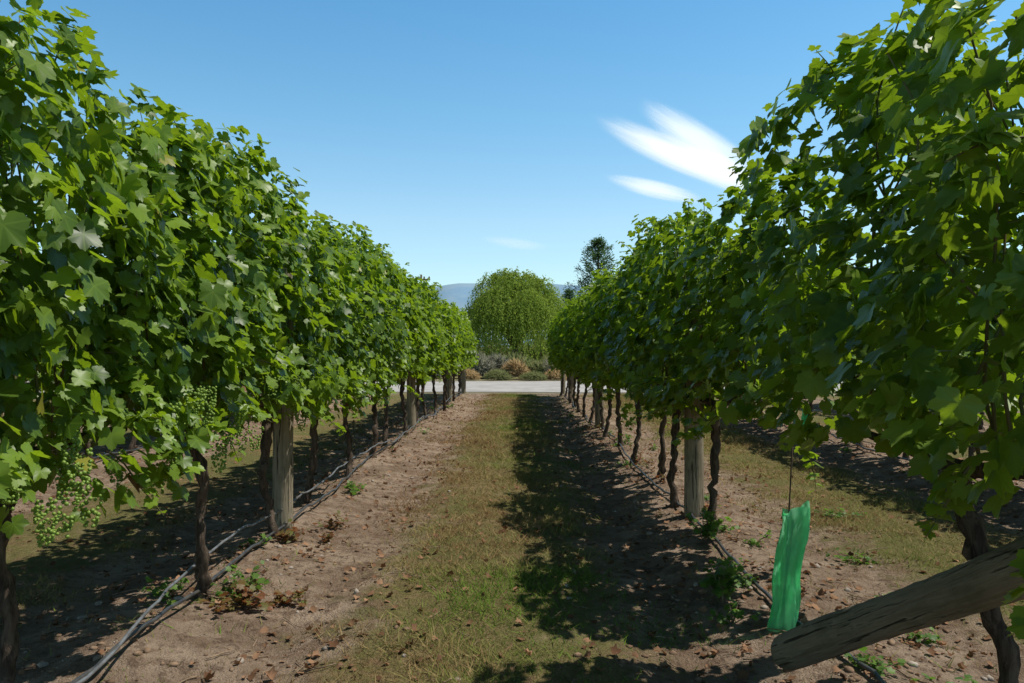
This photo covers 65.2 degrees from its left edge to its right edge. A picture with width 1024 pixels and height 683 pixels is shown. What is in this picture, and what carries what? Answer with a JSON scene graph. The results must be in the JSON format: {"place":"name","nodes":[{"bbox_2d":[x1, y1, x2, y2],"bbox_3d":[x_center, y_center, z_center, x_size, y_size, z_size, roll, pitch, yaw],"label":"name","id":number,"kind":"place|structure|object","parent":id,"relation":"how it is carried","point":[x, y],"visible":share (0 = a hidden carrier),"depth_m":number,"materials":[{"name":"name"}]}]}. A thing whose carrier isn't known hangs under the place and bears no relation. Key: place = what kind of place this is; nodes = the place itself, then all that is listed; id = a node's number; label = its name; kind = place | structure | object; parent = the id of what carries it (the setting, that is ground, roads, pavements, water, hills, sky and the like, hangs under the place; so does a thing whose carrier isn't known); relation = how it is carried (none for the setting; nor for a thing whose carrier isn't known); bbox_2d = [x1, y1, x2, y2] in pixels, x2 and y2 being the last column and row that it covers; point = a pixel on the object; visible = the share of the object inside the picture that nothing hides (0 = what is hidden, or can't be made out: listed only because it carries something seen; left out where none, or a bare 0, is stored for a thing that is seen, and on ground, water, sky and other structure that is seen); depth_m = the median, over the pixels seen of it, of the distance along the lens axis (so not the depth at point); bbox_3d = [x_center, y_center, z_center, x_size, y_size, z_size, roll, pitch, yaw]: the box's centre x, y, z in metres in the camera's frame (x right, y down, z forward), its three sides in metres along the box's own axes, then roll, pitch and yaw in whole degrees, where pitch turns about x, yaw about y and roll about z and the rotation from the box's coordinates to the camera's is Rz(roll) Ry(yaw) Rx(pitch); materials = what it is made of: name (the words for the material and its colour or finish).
{"place":"outdoors","nodes":[
{"label":"outdoors","id":0,"kind":"place"},
{"bbox_2d":[27,381,842,392],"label":"gravel road","id":1,"kind":"structure","parent":0,"point":[513,386],"depth_m":28.53,"materials":[{"name":"gravel"}]},
{"bbox_2d":[0,373,1023,682],"bbox_3d":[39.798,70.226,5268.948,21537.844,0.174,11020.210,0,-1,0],"label":"ground","id":2,"kind":"structure","parent":0,"point":[184,643],"depth_m":4.79,"materials":[{"name":"soil"}]},
{"bbox_2d":[2,276,62,391],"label":"grapevine","id":3,"kind":"object","parent":2,"relation":"on","point":[26,289],"visible":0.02,"depth_m":7.50,"materials":[{"name":"green plant"}]},
{"bbox_2d":[0,0,66,498],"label":"grapevine","id":4,"kind":"object","parent":2,"relation":"on","point":[14,226],"visible":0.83,"depth_m":2.30,"materials":[{"name":"green plant"}]},
{"bbox_2d":[27,250,130,458],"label":"grapevine","id":5,"kind":"object","parent":2,"relation":"on","point":[88,445],"depth_m":8.50,"materials":[{"name":"green plant"}]},
{"bbox_2d":[0,0,226,682],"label":"grapevine","id":6,"kind":"object","parent":2,"relation":"on","point":[154,243],"visible":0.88,"depth_m":2.74,"materials":[{"name":"green plant"}]},
{"bbox_2d":[98,259,169,453],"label":"grapevine","id":7,"kind":"object","parent":2,"relation":"on","point":[132,444],"visible":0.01,"depth_m":9.71,"materials":[{"name":"green plant"}]},
{"bbox_2d":[138,576,188,607],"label":"weed plant","id":8,"kind":"object","parent":2,"relation":"on","point":[174,588],"visible":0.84,"depth_m":4.02,"materials":[{"name":"green plant"}]},
{"bbox_2d":[43,99,310,599],"bbox_3d":[-1.637,0.085,4.128,1.068,2.514,1.769,0,-1,0],"label":"grapevine","id":9,"kind":"object","parent":2,"relation":"on","point":[249,292],"visible":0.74,"depth_m":3.83,"materials":[{"name":"green plant"}]},
{"bbox_2d":[193,578,274,611],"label":"weed plant","id":10,"kind":"object","parent":2,"relation":"on","point":[245,599],"visible":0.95,"depth_m":3.95,"materials":[{"name":"red plant"}]},
{"bbox_2d":[210,560,270,596],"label":"weed plant","id":11,"kind":"object","parent":2,"relation":"on","point":[240,575],"visible":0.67,"depth_m":4.12,"materials":[{"name":"green plant"}]},
{"bbox_2d":[240,533,271,545],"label":"weed plant","id":12,"kind":"object","parent":2,"relation":"on","point":[249,541],"visible":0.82,"depth_m":5.03,"materials":[{"name":"green plant"}]},
{"bbox_2d":[70,393,461,682],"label":"irrigation hose","id":13,"kind":"object","parent":2,"relation":"on","point":[153,620],"visible":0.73,"depth_m":4.21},
{"bbox_2d":[175,165,362,539],"bbox_3d":[-1.580,0.130,5.337,1.022,2.465,1.709,0,-1,0],"label":"grapevine","id":14,"kind":"object","parent":2,"relation":"on","point":[321,390],"visible":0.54,"depth_m":5.13,"materials":[{"name":"green plant"}]},
{"bbox_2d":[76,390,461,682],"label":"irrigation hose","id":15,"kind":"object","parent":2,"relation":"on","point":[112,652],"visible":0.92,"depth_m":3.75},
{"bbox_2d":[272,251,293,530],"bbox_3d":[-1.602,0.409,5.605,0.152,2.208,0.151,0,-1,17],"label":"vineyard post","id":16,"kind":"object","parent":2,"relation":"on","point":[282,476],"visible":0.28,"depth_m":5.54,"materials":[{"name":"grey wood"}]},
{"bbox_2d":[10,135,370,450],"bbox_3d":[-1.567,-0.031,11.013,0.003,1.069,24.000,0,-1,0],"label":"trellis wire","id":17,"kind":"object","parent":16,"relation":"attached to","point":[125,269],"visible":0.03,"depth_m":3.23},
{"bbox_2d":[265,588,306,606],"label":"weed plant","id":18,"kind":"object","parent":2,"relation":"on","point":[296,594],"visible":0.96,"depth_m":4.07,"materials":[{"name":"red plant"}]},
{"bbox_2d":[272,519,309,543],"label":"weed plant","id":19,"kind":"object","parent":2,"relation":"on","point":[285,537],"visible":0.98,"depth_m":5.26,"materials":[{"name":"red plant"}]},
{"bbox_2d":[249,210,384,503],"bbox_3d":[-1.613,0.180,6.601,1.063,2.389,1.700,0,-1,0],"label":"grapevine","id":20,"kind":"object","parent":2,"relation":"on","point":[349,276],"visible":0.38,"depth_m":6.52,"materials":[{"name":"green plant"}]},
{"bbox_2d":[318,532,333,542],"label":"weed plant","id":21,"kind":"object","parent":2,"relation":"on","point":[327,537],"visible":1,"depth_m":5.41,"materials":[{"name":"red plant"}]},
{"bbox_2d":[313,510,348,529],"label":"weed plant","id":22,"kind":"object","parent":2,"relation":"on","point":[335,526],"visible":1,"depth_m":5.70,"materials":[{"name":"red plant"}]},
{"bbox_2d":[343,480,366,494],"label":"weed plant","id":23,"kind":"object","parent":2,"relation":"on","point":[351,486],"visible":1,"depth_m":7.00,"materials":[{"name":"green plant"}]},
{"bbox_2d":[311,219,405,477],"bbox_3d":[-1.604,0.123,7.843,1.065,2.492,1.687,0,-1,0],"label":"grapevine","id":24,"kind":"object","parent":2,"relation":"on","point":[376,278],"visible":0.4,"depth_m":7.68,"materials":[{"name":"green plant"}]},
{"bbox_2d":[336,241,416,457],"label":"grapevine","id":25,"kind":"object","parent":2,"relation":"on","point":[397,360],"visible":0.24,"depth_m":8.97,"materials":[{"name":"green plant"}]},
{"bbox_2d":[366,267,432,445],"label":"grapevine","id":26,"kind":"object","parent":2,"relation":"on","point":[414,318],"visible":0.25,"depth_m":10.28,"materials":[{"name":"green plant"}]},
{"bbox_2d":[375,274,440,435],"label":"grapevine","id":27,"kind":"object","parent":2,"relation":"on","point":[423,302],"visible":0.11,"depth_m":11.68,"materials":[{"name":"green plant"}]},
{"bbox_2d":[407,334,415,428],"bbox_3d":[-1.566,0.440,12.411,0.150,2.202,0.150,-1,-1,1],"label":"vineyard post","id":28,"kind":"object","parent":2,"relation":"on","point":[411,407],"visible":0.27,"depth_m":12.34,"materials":[{"name":"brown wood"}]},
{"bbox_2d":[397,272,450,421],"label":"grapevine","id":29,"kind":"object","parent":2,"relation":"on","point":[439,330],"visible":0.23,"depth_m":13.06,"materials":[{"name":"green plant"}]},
{"bbox_2d":[399,278,454,418],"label":"grapevine","id":30,"kind":"object","parent":2,"relation":"on","point":[446,312],"visible":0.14,"depth_m":14.34,"materials":[{"name":"green plant"}]},
{"bbox_2d":[430,288,460,415],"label":"grapevine","id":31,"kind":"object","parent":2,"relation":"on","point":[452,325],"visible":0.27,"depth_m":15.61,"materials":[{"name":"green plant"}]},
{"bbox_2d":[430,298,465,410],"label":"grapevine","id":32,"kind":"object","parent":2,"relation":"on","point":[457,320],"visible":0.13,"depth_m":16.93,"materials":[{"name":"green plant"}]},
{"bbox_2d":[446,370,451,401],"bbox_3d":[-1.511,0.549,19.203,0.151,2.205,0.150,0,0,20],"label":"vineyard post","id":33,"kind":"object","parent":2,"relation":"on","point":[449,388],"visible":0.16,"depth_m":19.14,"materials":[{"name":"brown wood"}]},
{"bbox_2d":[439,302,467,404],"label":"grapevine","id":34,"kind":"object","parent":2,"relation":"on","point":[463,338],"visible":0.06,"depth_m":18.29,"materials":[{"name":"green plant"}]},
{"bbox_2d":[452,309,472,400],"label":"grapevine","id":35,"kind":"object","parent":2,"relation":"on","point":[461,314],"visible":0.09,"depth_m":19.44,"materials":[{"name":"green plant"}]},
{"bbox_2d":[461,367,465,393],"bbox_3d":[-1.465,0.673,24.212,0.150,2.202,0.150,1,-2,-42],"label":"vineyard post","id":36,"kind":"object","parent":2,"relation":"on","point":[463,382],"visible":0.23,"depth_m":24.14,"materials":[{"name":"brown wood"}]},
{"bbox_2d":[454,307,475,390],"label":"grapevine","id":37,"kind":"object","parent":2,"relation":"on","point":[465,317],"visible":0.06,"depth_m":20.63,"materials":[{"name":"green plant"}]},
{"bbox_2d":[457,318,476,395],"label":"grapevine","id":38,"kind":"object","parent":2,"relation":"on","point":[468,322],"visible":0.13,"depth_m":22.15,"materials":[{"name":"green plant"}]},
{"bbox_2d":[455,316,478,394],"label":"grapevine","id":39,"kind":"object","parent":2,"relation":"on","point":[474,345],"visible":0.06,"depth_m":23.42,"materials":[{"name":"green plant"}]},
{"bbox_2d":[457,367,479,379],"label":"tussock grass","id":40,"kind":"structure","parent":2,"relation":"on","point":[471,375],"depth_m":35.81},
{"bbox_2d":[455,349,498,378],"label":"lavender bush","id":41,"kind":"object","parent":2,"relation":"on","point":[485,365],"visible":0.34,"depth_m":37.54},
{"bbox_2d":[482,342,507,356],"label":"green shrub","id":42,"kind":"object","parent":2,"relation":"on","point":[500,351],"visible":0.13,"depth_m":54.03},
{"bbox_2d":[483,368,512,379],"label":"green shrub","id":43,"kind":"object","parent":2,"relation":"on","point":[499,374],"visible":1,"depth_m":35.61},
{"bbox_2d":[487,351,513,377],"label":"lavender bush","id":44,"kind":"object","parent":2,"relation":"on","point":[498,360],"visible":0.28,"depth_m":38.65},
{"bbox_2d":[22,399,994,682],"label":"stones","id":45,"kind":"object","parent":2,"relation":"on","point":[242,661],"visible":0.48,"depth_m":4.18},
{"bbox_2d":[0,392,1023,682],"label":"grass","id":46,"kind":"structure","parent":2,"relation":"on","point":[502,412],"depth_m":5.57,"materials":[{"name":"plant"}]},
{"bbox_2d":[0,396,1023,682],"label":"fallen leaves","id":47,"kind":"object","parent":2,"relation":"on","point":[272,672],"depth_m":4.66,"materials":[{"name":"plant"}]},
{"bbox_2d":[2,399,1023,682],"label":"soil clods","id":48,"kind":"object","parent":2,"relation":"on","point":[622,661],"visible":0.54,"depth_m":4.27,"materials":[{"name":"soil"}]},
{"bbox_2d":[461,266,566,361],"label":"willow tree","id":49,"kind":"object","parent":2,"relation":"on","point":[521,307],"visible":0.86,"depth_m":46.42,"materials":[{"name":"green plant"}]},
{"bbox_2d":[501,357,529,379],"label":"tussock grass","id":50,"kind":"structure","parent":2,"relation":"on","point":[515,368],"depth_m":36.61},
{"bbox_2d":[501,351,533,363],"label":"green shrub","id":51,"kind":"object","parent":2,"relation":"on","point":[522,357],"visible":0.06,"depth_m":41.77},
{"bbox_2d":[502,341,536,359],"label":"green shrub","id":52,"kind":"object","parent":2,"relation":"on","point":[522,353],"visible":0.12,"depth_m":53.84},
{"bbox_2d":[520,370,548,380],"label":"green shrub","id":53,"kind":"object","parent":2,"relation":"on","point":[533,376],"visible":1,"depth_m":35.32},
{"bbox_2d":[526,359,547,374],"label":"green shrub","id":54,"kind":"object","parent":2,"relation":"on","point":[535,365],"visible":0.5,"depth_m":37.41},
{"bbox_2d":[527,338,547,360],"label":"green shrub","id":55,"kind":"object","parent":2,"relation":"on","point":[540,354],"visible":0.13,"depth_m":53.67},
{"bbox_2d":[539,357,560,378],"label":"lavender bush","id":56,"kind":"object","parent":2,"relation":"on","point":[545,366],"visible":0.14,"depth_m":37.43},
{"bbox_2d":[545,318,563,395],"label":"grapevine","id":57,"kind":"object","parent":2,"relation":"on","point":[548,337],"visible":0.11,"depth_m":22.51,"materials":[{"name":"green plant"}]},
{"bbox_2d":[544,368,566,379],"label":"tussock grass","id":58,"kind":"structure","parent":2,"relation":"on","point":[554,374],"depth_m":35.70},
{"bbox_2d":[548,303,565,367],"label":"grapevine","id":59,"kind":"object","parent":2,"relation":"on","point":[556,318],"visible":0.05,"depth_m":20.06,"materials":[{"name":"green plant"}]},
{"bbox_2d":[548,321,567,396],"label":"grapevine","id":60,"kind":"object","parent":2,"relation":"on","point":[551,358],"visible":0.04,"depth_m":21.40,"materials":[{"name":"green plant"}]},
{"bbox_2d":[550,298,571,403],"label":"grapevine","id":61,"kind":"object","parent":2,"relation":"on","point":[557,324],"visible":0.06,"depth_m":18.84,"materials":[{"name":"green plant"}]},
{"bbox_2d":[558,285,574,305],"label":"conifer tree","id":62,"kind":"object","parent":2,"relation":"on","point":[567,293],"visible":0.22,"depth_m":65.80,"materials":[{"name":"green plant"}]},
{"bbox_2d":[555,298,579,412],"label":"grapevine","id":63,"kind":"object","parent":2,"relation":"on","point":[561,343],"visible":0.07,"depth_m":16.32,"materials":[{"name":"green plant"}]},
{"bbox_2d":[550,293,584,406],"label":"grapevine","id":64,"kind":"object","parent":2,"relation":"on","point":[557,354],"visible":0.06,"depth_m":17.62,"materials":[{"name":"green plant"}]},
{"bbox_2d":[568,376,573,400],"bbox_3d":[1.454,0.571,19.681,0.150,2.208,0.152,0,0,-1],"label":"vineyard post","id":65,"kind":"object","parent":2,"relation":"on","point":[572,381],"visible":0.13,"depth_m":19.61,"materials":[{"name":"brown wood"}]},
{"bbox_2d":[560,291,587,416],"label":"grapevine","id":66,"kind":"object","parent":2,"relation":"on","point":[563,355],"visible":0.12,"depth_m":14.98,"materials":[{"name":"green plant"}]},
{"bbox_2d":[563,289,594,422],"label":"grapevine","id":67,"kind":"object","parent":2,"relation":"on","point":[573,315],"visible":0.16,"depth_m":13.76,"materials":[{"name":"green plant"}]},
{"bbox_2d":[566,272,604,429],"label":"grapevine","id":68,"kind":"object","parent":2,"relation":"on","point":[583,381],"visible":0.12,"depth_m":12.47,"materials":[{"name":"green plant"}]},
{"bbox_2d":[565,234,618,303],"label":"conifer tree","id":69,"kind":"object","parent":2,"relation":"on","point":[596,254],"visible":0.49,"depth_m":59.75,"materials":[{"name":"green plant"}]},
{"bbox_2d":[567,269,618,436],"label":"grapevine","id":70,"kind":"object","parent":2,"relation":"on","point":[575,348],"visible":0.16,"depth_m":11.30,"materials":[{"name":"green plant"}]},
{"bbox_2d":[595,383,603,428],"bbox_3d":[1.396,0.478,12.804,0.150,2.205,0.151,2,-3,-44],"label":"vineyard post","id":71,"kind":"object","parent":2,"relation":"on","point":[597,414],"visible":0.24,"depth_m":12.73,"materials":[{"name":"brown wood"}]},
{"bbox_2d":[578,263,624,445],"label":"grapevine","id":72,"kind":"object","parent":2,"relation":"on","point":[591,321],"visible":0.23,"depth_m":9.95,"materials":[{"name":"green plant"}]},
{"bbox_2d":[587,251,677,463],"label":"grapevine","id":73,"kind":"object","parent":2,"relation":"on","point":[598,334],"visible":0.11,"depth_m":8.83,"materials":[{"name":"green plant"}]},
{"bbox_2d":[635,459,658,468],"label":"weed plant","id":74,"kind":"object","parent":2,"relation":"on","point":[646,464],"visible":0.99,"depth_m":8.35,"materials":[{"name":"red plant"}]},
{"bbox_2d":[595,228,715,474],"bbox_3d":[1.330,0.168,7.608,1.071,2.390,1.704,0,-1,0],"label":"grapevine","id":75,"kind":"object","parent":2,"relation":"on","point":[611,346],"visible":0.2,"depth_m":7.71,"materials":[{"name":"green plant"}]},
{"bbox_2d":[607,198,742,507],"bbox_3d":[1.292,0.125,6.340,1.004,2.499,1.709,0,-1,0],"label":"grapevine","id":76,"kind":"object","parent":2,"relation":"on","point":[645,295],"visible":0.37,"depth_m":6.15,"materials":[{"name":"green plant"}]},
{"bbox_2d":[684,246,703,516],"bbox_3d":[1.352,0.380,5.954,0.150,2.207,0.152,0,0,-4],"label":"vineyard post","id":77,"kind":"object","parent":2,"relation":"on","point":[693,477],"visible":0.3,"depth_m":5.89,"materials":[{"name":"grey wood"}]},
{"bbox_2d":[686,505,731,541],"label":"weed plant","id":78,"kind":"object","parent":2,"relation":"on","point":[712,526],"visible":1,"depth_m":5.15,"materials":[{"name":"green plant"}]},
{"bbox_2d":[704,522,739,530],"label":"weed plant","id":79,"kind":"object","parent":2,"relation":"on","point":[721,528],"visible":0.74,"depth_m":5.44,"materials":[{"name":"green plant"}]},
{"bbox_2d":[698,554,746,602],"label":"weed plant","id":80,"kind":"object","parent":2,"relation":"on","point":[723,588],"visible":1,"depth_m":4.01,"materials":[{"name":"green plant"}]},
{"bbox_2d":[562,394,885,682],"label":"irrigation hose","id":81,"kind":"object","parent":2,"relation":"on","point":[878,677],"visible":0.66,"depth_m":4.40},
{"bbox_2d":[706,600,759,624],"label":"weed plant","id":82,"kind":"object","parent":2,"relation":"on","point":[737,613],"visible":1,"depth_m":3.73,"materials":[{"name":"green plant"}]},
{"bbox_2d":[709,558,760,587],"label":"weed plant","id":83,"kind":"object","parent":2,"relation":"on","point":[740,583],"visible":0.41,"depth_m":4.24,"materials":[{"name":"green plant"}]},
{"bbox_2d":[743,530,773,546],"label":"weed plant","id":84,"kind":"object","parent":2,"relation":"on","point":[751,541],"visible":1,"depth_m":5.09,"materials":[{"name":"green plant"}]},
{"bbox_2d":[642,152,916,533],"bbox_3d":[1.379,0.194,4.762,1.031,2.320,2.361,0,-1,0],"label":"grapevine","id":85,"kind":"object","parent":2,"relation":"on","point":[727,359],"visible":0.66,"depth_m":4.36,"materials":[{"name":"green plant"}]},
{"bbox_2d":[767,412,809,631],"bbox_3d":[1.248,0.771,3.604,0.197,1.051,0.104,0,-1,0],"label":"vine guard","id":86,"kind":"object","parent":2,"relation":"on","point":[788,561],"visible":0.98,"depth_m":3.57,"materials":[{"name":"green plastic"}]},
{"bbox_2d":[810,264,864,446],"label":"grapevine","id":87,"kind":"object","parent":2,"relation":"on","point":[846,380],"depth_m":10.29,"materials":[{"name":"green plant"}]},
{"bbox_2d":[813,504,866,517],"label":"weed plant","id":88,"kind":"object","parent":2,"relation":"on","point":[839,514],"visible":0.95,"depth_m":6.13,"materials":[{"name":"green plant"}]},
{"bbox_2d":[826,548,881,564],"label":"weed plant","id":89,"kind":"object","parent":2,"relation":"on","point":[847,558],"visible":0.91,"depth_m":4.93,"materials":[{"name":"green plant"}]},
{"bbox_2d":[716,0,1023,682],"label":"grapevine","id":90,"kind":"object","parent":2,"relation":"on","point":[947,172],"visible":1,"depth_m":2.27,"materials":[{"name":"green plant"}]},
{"bbox_2d":[706,100,1023,481],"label":"trellis wire","id":91,"kind":"object","parent":90,"relation":"attached to","point":[874,259],"visible":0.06,"depth_m":2.47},
{"bbox_2d":[842,647,914,676],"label":"weed plant","id":92,"kind":"object","parent":2,"relation":"on","point":[874,664],"visible":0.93,"depth_m":3.03,"materials":[{"name":"green plant"}]},
{"bbox_2d":[763,417,1023,490],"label":"irrigation hose","id":93,"kind":"object","parent":2,"relation":"on","point":[893,455],"visible":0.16,"depth_m":9.72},
{"bbox_2d":[771,536,1023,670],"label":"end post assembly","id":94,"kind":"object","parent":2,"relation":"on","point":[984,582],"visible":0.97,"depth_m":2.42,"materials":[{"name":"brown wood"}]},
{"bbox_2d":[855,265,970,458],"bbox_3d":[4.449,0.115,9.108,1.055,2.550,1.726,0,-1,0],"label":"grapevine","id":95,"kind":"object","parent":2,"relation":"on","point":[904,455],"depth_m":9.27,"materials":[{"name":"green plant"}]},
{"bbox_2d":[905,627,944,644],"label":"weed plant","id":96,"kind":"object","parent":2,"relation":"on","point":[928,640],"visible":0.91,"depth_m":3.47,"materials":[{"name":"green plant"}]},
{"bbox_2d":[911,672,978,682],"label":"weed plant","id":97,"kind":"object","parent":2,"relation":"on","point":[967,677],"visible":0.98,"depth_m":3.01,"materials":[{"name":"green plant"}]},
{"bbox_2d":[914,246,1023,456],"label":"grapevine","id":98,"kind":"object","parent":2,"relation":"on","point":[971,450],"visible":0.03,"depth_m":7.55,"materials":[{"name":"green plant"}]},
{"bbox_2d":[956,304,984,429],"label":"grapevine","id":99,"kind":"object","parent":2,"relation":"on","point":[980,427],"depth_m":12.65,"materials":[{"name":"green plant"}]},
{"bbox_2d":[962,242,1023,404],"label":"grapevine","id":100,"kind":"object","parent":2,"relation":"on","point":[976,345],"visible":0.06,"depth_m":6.90,"materials":[{"name":"green plant"}]},
{"bbox_2d":[0,0,1023,286],"label":"sky","id":101,"kind":"structure","parent":0,"point":[471,138],"materials":[{"name":"blue"}]},
{"bbox_2d":[429,282,707,344],"bbox_3d":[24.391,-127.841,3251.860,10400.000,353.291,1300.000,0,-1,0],"label":"hills","id":102,"kind":"structure","parent":0,"point":[459,294],"depth_m":3658.44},
{"bbox_2d":[626,179,684,197],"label":"cloud","id":103,"kind":"structure","parent":0,"point":[654,188],"depth_m":3005.32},
{"bbox_2d":[624,130,736,180],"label":"cloud","id":104,"kind":"structure","parent":0,"point":[684,157],"depth_m":2002.39,"materials":[{"name":"white"}]},
{"bbox_2d":[664,117,738,165],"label":"cloud","id":105,"kind":"structure","parent":0,"point":[697,138],"depth_m":2499.68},
{"bbox_2d":[715,164,750,187],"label":"cloud","id":106,"kind":"structure","parent":0,"point":[731,183],"depth_m":3513.72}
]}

